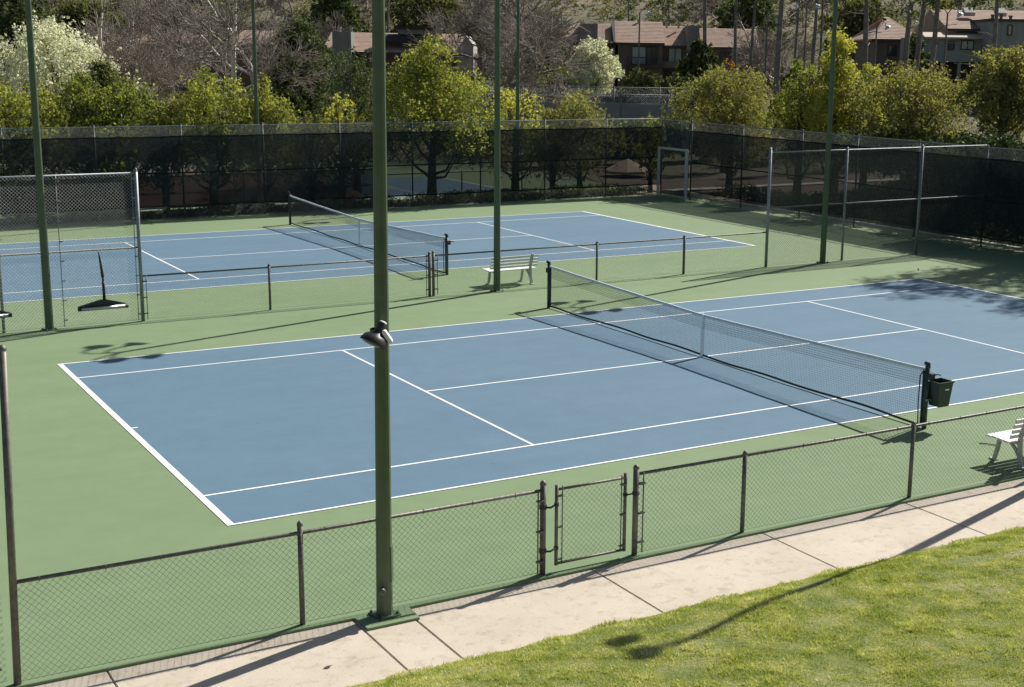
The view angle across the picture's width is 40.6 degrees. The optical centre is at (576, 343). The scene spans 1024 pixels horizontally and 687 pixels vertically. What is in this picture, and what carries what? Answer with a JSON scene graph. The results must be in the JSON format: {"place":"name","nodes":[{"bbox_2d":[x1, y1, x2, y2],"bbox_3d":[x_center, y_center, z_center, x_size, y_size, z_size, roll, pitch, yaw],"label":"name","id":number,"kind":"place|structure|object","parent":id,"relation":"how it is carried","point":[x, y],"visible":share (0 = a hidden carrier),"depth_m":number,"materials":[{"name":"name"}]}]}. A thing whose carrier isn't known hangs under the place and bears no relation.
{"place":"outdoors","nodes":[
{"label":"outdoors","id":0,"kind":"place"},
{"bbox_2d":[0,194,1023,686],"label":"court surface","id":1,"kind":"object","parent":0,"point":[94,482],"visible":0.4,"depth_m":20.99,"materials":[{"name":"green paint"}]},
{"bbox_2d":[24,0,57,330],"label":"light pole","id":2,"kind":"object","parent":1,"relation":"on","point":[46,285],"visible":1,"depth_m":30.11,"materials":[{"name":"green metal"}]},
{"bbox_2d":[0,170,144,332],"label":"chain link fence","id":3,"kind":"object","parent":1,"relation":"on","point":[138,241],"visible":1,"depth_m":30.92,"materials":[{"name":"grey metal"}]},
{"bbox_2d":[77,252,127,311],"bbox_3d":[-10.728,-1.418,31.170,1.100,1.321,0.172,-6,14,-31],"label":"court squeegee","id":4,"kind":"object","parent":3,"relation":"hanging from","point":[104,303],"visible":1,"depth_m":31.23,"materials":[{"name":"black plastic"}]},
{"bbox_2d":[0,345,546,685],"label":"chain link fence","id":5,"kind":"object","parent":1,"relation":"on","point":[10,532],"visible":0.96,"depth_m":14.59,"materials":[{"name":"metal"}]},
{"bbox_2d":[539,472,639,565],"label":"fence gate","id":6,"kind":"structure","parent":5,"relation":"attached to","point":[557,526],"depth_m":17.06,"materials":[{"name":"metal"}]},
{"bbox_2d":[134,168,430,318],"bbox_3d":[-6.896,-2.597,33.524,7.403,3.558,0.104,-6,14,-31],"label":"chain link fence","id":7,"kind":"object","parent":1,"relation":"on","point":[341,262],"visible":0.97,"depth_m":33.56,"materials":[{"name":"metal"}]},
{"bbox_2d":[0,117,662,226],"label":"chain link fence","id":8,"kind":"object","parent":1,"relation":"on","point":[200,170],"visible":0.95,"depth_m":53.26,"materials":[{"name":"grey metal"}]},
{"bbox_2d":[0,212,752,302],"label":"court playing area","id":9,"kind":"object","parent":1,"relation":"on","point":[568,228],"visible":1,"depth_m":43.69,"materials":[{"name":"blue paint"}]},
{"bbox_2d":[1,211,755,302],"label":"court lines","id":10,"kind":"object","parent":9,"relation":"on","point":[371,245],"visible":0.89,"depth_m":44.35,"materials":[{"name":"white paint"}]},
{"bbox_2d":[368,0,400,620],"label":"light pole","id":11,"kind":"object","parent":1,"relation":"on","point":[384,610],"visible":1,"depth_m":14.87,"materials":[{"name":"green metal"}]},
{"bbox_2d":[360,320,392,349],"bbox_3d":[-2.153,-0.093,14.753,0.366,0.320,0.438,-6,14,-31],"label":"floodlight","id":12,"kind":"object","parent":11,"relation":"attached to","point":[379,336],"visible":1,"depth_m":14.64,"materials":[{"name":"grey metal"}]},
{"bbox_2d":[443,233,453,274],"bbox_3d":[-3.635,-2.508,39.004,0.365,1.204,0.133,6,13,24],"label":"net post","id":13,"kind":"object","parent":1,"relation":"on","point":[447,242],"visible":0.97,"depth_m":38.99,"materials":[{"name":"black metal"}]},
{"bbox_2d":[289,195,445,273],"bbox_3d":[-6.994,-3.645,44.382,0.140,1.058,12.708,-6,14,-31],"label":"tennis net","id":14,"kind":"object","parent":13,"relation":"attached to","point":[325,213],"visible":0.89,"depth_m":44.48,"materials":[{"name":"black fabric"}]},
{"bbox_2d":[490,0,503,291],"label":"light pole","id":15,"kind":"object","parent":1,"relation":"on","point":[496,282],"visible":1,"depth_m":35.84,"materials":[{"name":"green metal"}]},
{"bbox_2d":[481,253,538,287],"bbox_3d":[-1.810,-2.033,37.665,1.480,0.871,0.712,-7,14,-33],"label":"park bench","id":16,"kind":"object","parent":1,"relation":"on","point":[511,260],"visible":0.71,"depth_m":37.58,"materials":[{"name":"white plastic"}]},
{"bbox_2d":[63,279,1023,522],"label":"court playing area","id":17,"kind":"object","parent":1,"relation":"on","point":[219,427],"visible":1,"depth_m":26.14,"materials":[{"name":"blue paint"}]},
{"bbox_2d":[58,278,1023,525],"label":"court lines","id":18,"kind":"object","parent":17,"relation":"on","point":[184,481],"visible":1,"depth_m":24.14,"materials":[{"name":"white paint"}]},
{"bbox_2d":[432,232,766,295],"bbox_3d":[0.988,-2.333,38.506,11.052,1.198,0.104,-6,14,-31],"label":"chain link fence","id":19,"kind":"object","parent":1,"relation":"on","point":[684,238],"visible":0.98,"depth_m":38.17,"materials":[{"name":"metal"}]},
{"bbox_2d":[656,119,690,199],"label":"court gate","id":20,"kind":"structure","parent":1,"relation":"on","point":[675,170],"depth_m":60.79,"materials":[{"name":"grey metal"}]},
{"bbox_2d":[816,0,837,263],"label":"light pole","id":21,"kind":"object","parent":1,"relation":"on","point":[827,158],"visible":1,"depth_m":41.64,"materials":[{"name":"green metal"}]},
{"bbox_2d":[631,405,1023,555],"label":"chain link fence","id":22,"kind":"object","parent":1,"relation":"on","point":[636,512],"visible":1,"depth_m":18.72,"materials":[{"name":"metal"}]},
{"bbox_2d":[689,120,1023,253],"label":"chain link fence","id":23,"kind":"object","parent":1,"relation":"on","point":[731,166],"visible":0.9,"depth_m":50.43,"materials":[{"name":"grey metal"}]},
{"bbox_2d":[764,145,987,266],"bbox_3d":[9.585,-4.468,43.418,9.164,3.578,0.096,-6,14,-31],"label":"chain link fence","id":24,"kind":"object","parent":1,"relation":"on","point":[846,170],"visible":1,"depth_m":43.12,"materials":[{"name":"metal"}]},
{"bbox_2d":[917,361,940,428],"bbox_3d":[6.008,0.899,23.564,0.365,1.204,0.133,6,13,24],"label":"net post","id":25,"kind":"object","parent":1,"relation":"on","point":[929,376],"visible":0.96,"depth_m":23.56,"materials":[{"name":"black metal"}]},
{"bbox_2d":[550,266,924,423],"bbox_3d":[2.649,-0.238,28.942,0.140,1.058,12.708,-6,14,-31],"label":"tennis net","id":26,"kind":"object","parent":25,"relation":"attached to","point":[596,283],"visible":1,"depth_m":27.82,"materials":[{"name":"black fabric"}]},
{"bbox_2d":[926,378,954,406],"bbox_3d":[6.183,0.834,23.567,0.415,0.455,0.320,-6,14,-31],"label":"waste bin","id":27,"kind":"object","parent":25,"relation":"attached to","point":[940,390],"visible":1,"depth_m":23.50,"materials":[{"name":"green plastic"}]},
{"bbox_2d":[986,418,1023,469],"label":"park bench","id":28,"kind":"object","parent":1,"relation":"on","point":[1010,438],"visible":0.86,"depth_m":21.47,"materials":[{"name":"white plastic"}]},
{"bbox_2d":[0,0,1023,246],"bbox_3d":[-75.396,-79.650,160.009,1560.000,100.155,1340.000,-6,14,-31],"label":"ground","id":29,"kind":"structure","parent":0,"point":[582,14],"depth_m":181.85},
{"bbox_2d":[0,0,60,94],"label":"tall tree","id":30,"kind":"object","parent":29,"relation":"on","point":[11,17],"visible":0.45,"depth_m":111.19,"materials":[{"name":"green plant"}]},
{"bbox_2d":[0,8,149,122],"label":"blossom tree","id":31,"kind":"object","parent":29,"relation":"on","point":[55,49],"visible":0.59,"depth_m":81.35,"materials":[{"name":"grey plant"}]},
{"bbox_2d":[40,0,125,75],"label":"tall tree","id":32,"kind":"object","parent":29,"relation":"on","point":[76,10],"visible":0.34,"depth_m":103.38,"materials":[{"name":"green plant"}]},
{"bbox_2d":[63,57,142,119],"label":"evergreen tree","id":33,"kind":"object","parent":29,"relation":"on","point":[102,69],"visible":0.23,"depth_m":79.87,"materials":[{"name":"green plant"}]},
{"bbox_2d":[41,0,187,109],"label":"bare tree","id":34,"kind":"object","parent":29,"relation":"on","point":[133,68],"visible":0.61,"depth_m":87.78,"materials":[{"name":"brown plant"}]},
{"bbox_2d":[82,0,206,93],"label":"bare tree","id":35,"kind":"object","parent":29,"relation":"on","point":[171,63],"visible":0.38,"depth_m":94.11,"materials":[{"name":"brown plant"}]},
{"bbox_2d":[104,0,187,92],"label":"bare tree","id":36,"kind":"object","parent":29,"relation":"on","point":[138,6],"visible":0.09,"depth_m":132.02,"materials":[{"name":"brown plant"}]},
{"bbox_2d":[121,0,215,100],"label":"bare tree","id":37,"kind":"object","parent":29,"relation":"on","point":[164,22],"visible":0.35,"depth_m":116.58,"materials":[{"name":"brown plant"}]},
{"bbox_2d":[120,6,237,102],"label":"bare tree","id":38,"kind":"object","parent":29,"relation":"on","point":[196,54],"visible":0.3,"depth_m":107.96,"materials":[{"name":"brown plant"}]},
{"bbox_2d":[5,90,394,135],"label":"hedge","id":39,"kind":"object","parent":29,"relation":"on","point":[161,103],"visible":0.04,"depth_m":86.44,"materials":[{"name":"green plant"}]},
{"bbox_2d":[163,30,276,92],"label":"house","id":40,"kind":"structure","parent":29,"relation":"on","point":[245,77],"depth_m":142.48,"materials":[{"name":"brown"}]},
{"bbox_2d":[154,0,333,131],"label":"bare tree","id":41,"kind":"object","parent":29,"relation":"on","point":[268,63],"visible":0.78,"depth_m":82.65,"materials":[{"name":"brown plant"}]},
{"bbox_2d":[187,0,307,93],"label":"bare tree","id":42,"kind":"object","parent":29,"relation":"on","point":[239,17],"visible":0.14,"depth_m":136.41,"materials":[{"name":"brown plant"}]},
{"bbox_2d":[269,53,312,133],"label":"evergreen tree","id":43,"kind":"object","parent":29,"relation":"on","point":[295,100],"visible":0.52,"depth_m":84.18,"materials":[{"name":"green plant"}]},
{"bbox_2d":[263,13,335,131],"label":"evergreen tree","id":44,"kind":"object","parent":29,"relation":"on","point":[300,27],"visible":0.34,"depth_m":87.95,"materials":[{"name":"green plant"}]},
{"bbox_2d":[314,9,353,88],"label":"bare tree","id":45,"kind":"object","parent":29,"relation":"on","point":[325,32],"visible":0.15,"depth_m":143.94,"materials":[{"name":"brown plant"}]},
{"bbox_2d":[307,0,370,43],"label":"tall tree","id":46,"kind":"object","parent":29,"relation":"on","point":[322,7],"visible":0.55,"depth_m":149.36,"materials":[{"name":"green plant"}]},
{"bbox_2d":[299,45,409,132],"bbox_3d":[-9.565,-9.696,59.941,4.813,6.588,5.766,-6,14,-31],"label":"leafy tree","id":47,"kind":"object","parent":29,"relation":"on","point":[357,67],"visible":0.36,"depth_m":59.61,"materials":[{"name":"green plant"}]},
{"bbox_2d":[324,26,477,101],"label":"house","id":48,"kind":"structure","parent":29,"relation":"on","point":[362,42],"depth_m":125.42,"materials":[{"name":"brown"}]},
{"bbox_2d":[385,0,462,33],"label":"tall tree","id":49,"kind":"object","parent":29,"relation":"on","point":[403,14],"visible":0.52,"depth_m":159.25,"materials":[{"name":"green plant"}]},
{"bbox_2d":[403,0,514,93],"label":"bare tree","id":50,"kind":"object","parent":29,"relation":"on","point":[444,40],"visible":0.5,"depth_m":118.93,"materials":[{"name":"brown plant"}]},
{"bbox_2d":[4,0,966,63],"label":"hillside wood","id":51,"kind":"object","parent":29,"relation":"on","point":[277,3],"visible":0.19,"depth_m":171.67,"materials":[{"name":"plant"}]},
{"bbox_2d":[444,0,528,99],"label":"bare tree","id":52,"kind":"object","parent":29,"relation":"on","point":[481,46],"visible":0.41,"depth_m":119.20,"materials":[{"name":"brown plant"}]},
{"bbox_2d":[0,185,1013,245],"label":"planting bed","id":53,"kind":"object","parent":29,"relation":"on","point":[463,202],"visible":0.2,"depth_m":56.12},
{"bbox_2d":[0,76,79,216],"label":"leafy tree","id":54,"kind":"object","parent":53,"relation":"on","point":[11,100],"visible":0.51,"depth_m":48.84,"materials":[{"name":"green plant"}]},
{"bbox_2d":[42,68,146,217],"bbox_3d":[-17.779,-7.298,50.574,3.947,5.554,4.566,-6,14,-31],"label":"leafy tree","id":55,"kind":"object","parent":53,"relation":"on","point":[89,98],"visible":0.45,"depth_m":49.95,"materials":[{"name":"green plant"}]},
{"bbox_2d":[74,72,184,211],"bbox_3d":[-16.717,-7.478,51.907,4.146,5.381,3.770,-6,14,-31],"label":"leafy tree","id":56,"kind":"object","parent":53,"relation":"on","point":[127,97],"visible":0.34,"depth_m":51.07,"materials":[{"name":"green plant"}]},
{"bbox_2d":[143,100,182,214],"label":"leafy tree","id":57,"kind":"object","parent":53,"relation":"on","point":[151,116],"visible":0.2,"depth_m":51.64,"materials":[{"name":"green plant"}]},
{"bbox_2d":[153,63,267,211],"bbox_3d":[-14.048,-7.865,53.081,4.190,5.726,4.628,1,12,0],"label":"leafy tree","id":58,"kind":"object","parent":53,"relation":"on","point":[190,116],"visible":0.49,"depth_m":52.00,"materials":[{"name":"green plant"}]},
{"bbox_2d":[251,0,263,212],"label":"light pole","id":59,"kind":"object","parent":53,"relation":"on","point":[255,69],"visible":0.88,"depth_m":51.92,"materials":[{"name":"green metal"}]},
{"bbox_2d":[236,72,301,207],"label":"leafy tree","id":60,"kind":"object","parent":53,"relation":"on","point":[270,111],"visible":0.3,"depth_m":53.67,"materials":[{"name":"green plant"}]},
{"bbox_2d":[0,186,646,225],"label":"ivy groundcover","id":61,"kind":"object","parent":53,"relation":"on","point":[195,212],"visible":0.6,"depth_m":53.19,"materials":[{"name":"green plant"}]},
{"bbox_2d":[319,92,366,132],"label":"leafy tree","id":62,"kind":"object","parent":53,"relation":"on","point":[330,114],"visible":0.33,"depth_m":55.16,"materials":[{"name":"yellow plant"}]},
{"bbox_2d":[360,32,493,198],"bbox_3d":[-6.008,-9.367,57.536,6.050,7.043,6.070,3,12,8],"label":"leafy tree","id":63,"kind":"object","parent":53,"relation":"on","point":[425,100],"visible":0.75,"depth_m":56.72,"materials":[{"name":"green plant"}]},
{"bbox_2d":[475,85,557,129],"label":"leafy tree","id":64,"kind":"object","parent":53,"relation":"on","point":[507,102],"visible":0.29,"depth_m":59.11,"materials":[{"name":"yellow plant"}]},
{"bbox_2d":[515,0,519,200],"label":"light pole","id":65,"kind":"object","parent":53,"relation":"on","point":[517,59],"visible":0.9,"depth_m":57.64,"materials":[{"name":"green metal"}]},
{"bbox_2d":[519,100,581,195],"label":"leafy tree","id":66,"kind":"object","parent":53,"relation":"on","point":[545,112],"visible":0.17,"depth_m":60.30,"materials":[{"name":"green plant"}]},
{"bbox_2d":[538,88,626,188],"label":"leafy tree","id":67,"kind":"object","parent":53,"relation":"on","point":[579,111],"visible":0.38,"depth_m":60.55,"materials":[{"name":"green plant"}]},
{"bbox_2d":[309,186,855,218],"bbox_3d":[0.758,-6.268,58.194,22.729,0.838,9.324,1,12,2],"label":"pale groundcover","id":68,"kind":"object","parent":53,"relation":"on","point":[586,190],"visible":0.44,"depth_m":58.60,"materials":[{"name":"beige plant"}]},
{"bbox_2d":[661,55,779,137],"bbox_3d":[6.717,-10.135,64.117,5.503,6.370,6.496,2,12,8],"label":"leafy tree","id":69,"kind":"object","parent":53,"relation":"on","point":[737,114],"visible":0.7,"depth_m":62.45,"materials":[{"name":"green plant"}]},
{"bbox_2d":[756,58,828,142],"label":"leafy tree","id":70,"kind":"object","parent":53,"relation":"on","point":[784,115],"visible":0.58,"depth_m":61.03,"materials":[{"name":"green plant"}]},
{"bbox_2d":[791,26,885,144],"bbox_3d":[11.250,-10.106,60.931,4.472,7.760,4.939,-6,14,-31],"label":"leafy tree","id":71,"kind":"object","parent":53,"relation":"on","point":[845,75],"visible":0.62,"depth_m":59.96,"materials":[{"name":"green plant"}]},
{"bbox_2d":[843,62,888,146],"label":"leafy tree","id":72,"kind":"object","parent":53,"relation":"on","point":[870,68],"visible":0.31,"depth_m":59.09,"materials":[{"name":"green plant"}]},
{"bbox_2d":[933,127,1023,160],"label":"ivy hedge","id":73,"kind":"object","parent":53,"relation":"on","point":[1006,141],"visible":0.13,"depth_m":46.55,"materials":[{"name":"green plant"}]},
{"bbox_2d":[0,0,1023,85],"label":"hillside scrub","id":74,"kind":"object","parent":29,"relation":"on","point":[304,12],"visible":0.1,"depth_m":181.26,"materials":[{"name":"green plant"}]},
{"bbox_2d":[0,82,1023,143],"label":"undergrowth","id":75,"kind":"object","parent":29,"relation":"on","point":[971,122],"visible":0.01,"depth_m":108.21,"materials":[{"name":"green plant"}]},
{"bbox_2d":[471,0,575,93],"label":"bare tree","id":76,"kind":"object","parent":29,"relation":"on","point":[524,70],"visible":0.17,"depth_m":105.39,"materials":[{"name":"brown plant"}]},
{"bbox_2d":[469,0,613,129],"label":"bare tree","id":77,"kind":"object","parent":29,"relation":"on","point":[546,41],"visible":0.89,"depth_m":81.22,"materials":[{"name":"brown plant"}]},
{"bbox_2d":[535,61,579,94],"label":"bush","id":78,"kind":"object","parent":29,"relation":"on","point":[552,81],"visible":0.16,"depth_m":99.52,"materials":[{"name":"green plant"}]},
{"bbox_2d":[470,92,673,129],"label":"chain link fence","id":79,"kind":"object","parent":29,"relation":"on","point":[628,110],"visible":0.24,"depth_m":84.31,"materials":[{"name":"grey"}]},
{"bbox_2d":[478,85,699,116],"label":"chain link fence","id":80,"kind":"object","parent":29,"relation":"on","point":[599,98],"visible":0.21,"depth_m":92.19,"materials":[{"name":"grey metal"}]},
{"bbox_2d":[563,35,624,95],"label":"blossom tree","id":81,"kind":"object","parent":29,"relation":"on","point":[600,77],"visible":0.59,"depth_m":97.91,"materials":[{"name":"grey plant"}]},
{"bbox_2d":[526,111,714,151],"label":"hedge","id":82,"kind":"object","parent":29,"relation":"on","point":[633,124],"visible":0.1,"depth_m":79.60,"materials":[{"name":"green plant"}]},
{"bbox_2d":[615,67,667,95],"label":"bush","id":83,"kind":"object","parent":29,"relation":"on","point":[649,79],"visible":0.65,"depth_m":107.82,"materials":[{"name":"green plant"}]},
{"bbox_2d":[525,19,770,97],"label":"townhouse","id":84,"kind":"structure","parent":29,"relation":"on","point":[664,49],"depth_m":136.45,"materials":[{"name":"brown"}]},
{"bbox_2d":[655,71,695,96],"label":"bush","id":85,"kind":"object","parent":29,"relation":"on","point":[671,81],"visible":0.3,"depth_m":107.81,"materials":[{"name":"green plant"}]},
{"bbox_2d":[673,38,720,109],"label":"evergreen tree","id":86,"kind":"object","parent":29,"relation":"on","point":[696,58],"visible":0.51,"depth_m":111.72,"materials":[{"name":"green plant"}]},
{"bbox_2d":[711,0,784,48],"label":"tall tree","id":87,"kind":"object","parent":29,"relation":"on","point":[746,13],"visible":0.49,"depth_m":159.10,"materials":[{"name":"green plant"}]},
{"bbox_2d":[725,14,821,79],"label":"bare tree","id":88,"kind":"object","parent":29,"relation":"on","point":[760,59],"visible":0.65,"depth_m":131.28,"materials":[{"name":"brown plant"}]},
{"bbox_2d":[763,0,802,133],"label":"tall tree","id":89,"kind":"object","parent":29,"relation":"on","point":[779,44],"visible":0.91,"depth_m":95.52,"materials":[{"name":"brown plant"}]},
{"bbox_2d":[817,0,900,65],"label":"tall tree","id":90,"kind":"object","parent":29,"relation":"on","point":[852,22],"visible":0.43,"depth_m":149.31,"materials":[{"name":"green plant"}]},
{"bbox_2d":[837,0,880,74],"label":"tall tree","id":91,"kind":"object","parent":29,"relation":"on","point":[865,33],"visible":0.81,"depth_m":107.06,"materials":[{"name":"brown plant"}]},
{"bbox_2d":[713,199,1023,250],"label":"curb","id":92,"kind":"structure","parent":29,"relation":"on","point":[893,228],"depth_m":51.57,"materials":[{"name":"concrete"}]},
{"bbox_2d":[848,17,916,99],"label":"house","id":93,"kind":"structure","parent":29,"relation":"on","point":[888,43],"depth_m":122.45,"materials":[{"name":"brown"}]},
{"bbox_2d":[896,0,918,123],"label":"tall tree","id":94,"kind":"object","parent":29,"relation":"on","point":[907,40],"visible":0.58,"depth_m":91.54,"materials":[{"name":"brown plant"}]},
{"bbox_2d":[840,59,975,151],"bbox_3d":[13.688,-9.011,56.556,5.362,5.292,5.046,7,14,28],"label":"leafy tree","id":95,"kind":"object","parent":29,"relation":"on","point":[925,98],"visible":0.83,"depth_m":55.56,"materials":[{"name":"green plant"}]},
{"bbox_2d":[897,35,930,93],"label":"evergreen tree","id":96,"kind":"object","parent":29,"relation":"on","point":[912,48],"visible":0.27,"depth_m":108.08,"materials":[{"name":"green plant"}]},
{"bbox_2d":[895,0,949,116],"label":"tall tree","id":97,"kind":"object","parent":29,"relation":"on","point":[919,37],"visible":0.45,"depth_m":91.61,"materials":[{"name":"brown plant"}]},
{"bbox_2d":[831,123,1023,152],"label":"hedge","id":98,"kind":"object","parent":29,"relation":"on","point":[947,139],"visible":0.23,"depth_m":55.50,"materials":[{"name":"green plant"}]},
{"bbox_2d":[906,0,969,148],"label":"tall tree","id":99,"kind":"object","parent":29,"relation":"on","point":[936,3],"visible":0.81,"depth_m":83.40,"materials":[{"name":"brown plant"}]},
{"bbox_2d":[899,8,1023,104],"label":"house","id":100,"kind":"structure","parent":29,"relation":"on","point":[970,23],"depth_m":112.13,"materials":[{"name":"brown"}]},
{"bbox_2d":[946,41,1023,141],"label":"leafy tree","id":101,"kind":"object","parent":29,"relation":"on","point":[1006,75],"visible":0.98,"depth_m":52.93,"materials":[{"name":"green plant"}]},
{"bbox_2d":[955,0,1021,135],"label":"tall tree","id":102,"kind":"object","parent":29,"relation":"on","point":[997,6],"visible":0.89,"depth_m":87.22,"materials":[{"name":"brown plant"}]},
{"bbox_2d":[32,478,1023,686],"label":"sidewalk","id":103,"kind":"structure","parent":0,"point":[505,619],"depth_m":16.12,"materials":[{"name":"concrete"}]},
{"bbox_2d":[340,526,1023,686],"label":"lawn","id":104,"kind":"structure","parent":0,"point":[1017,553],"depth_m":14.22,"materials":[{"name":"plant"}]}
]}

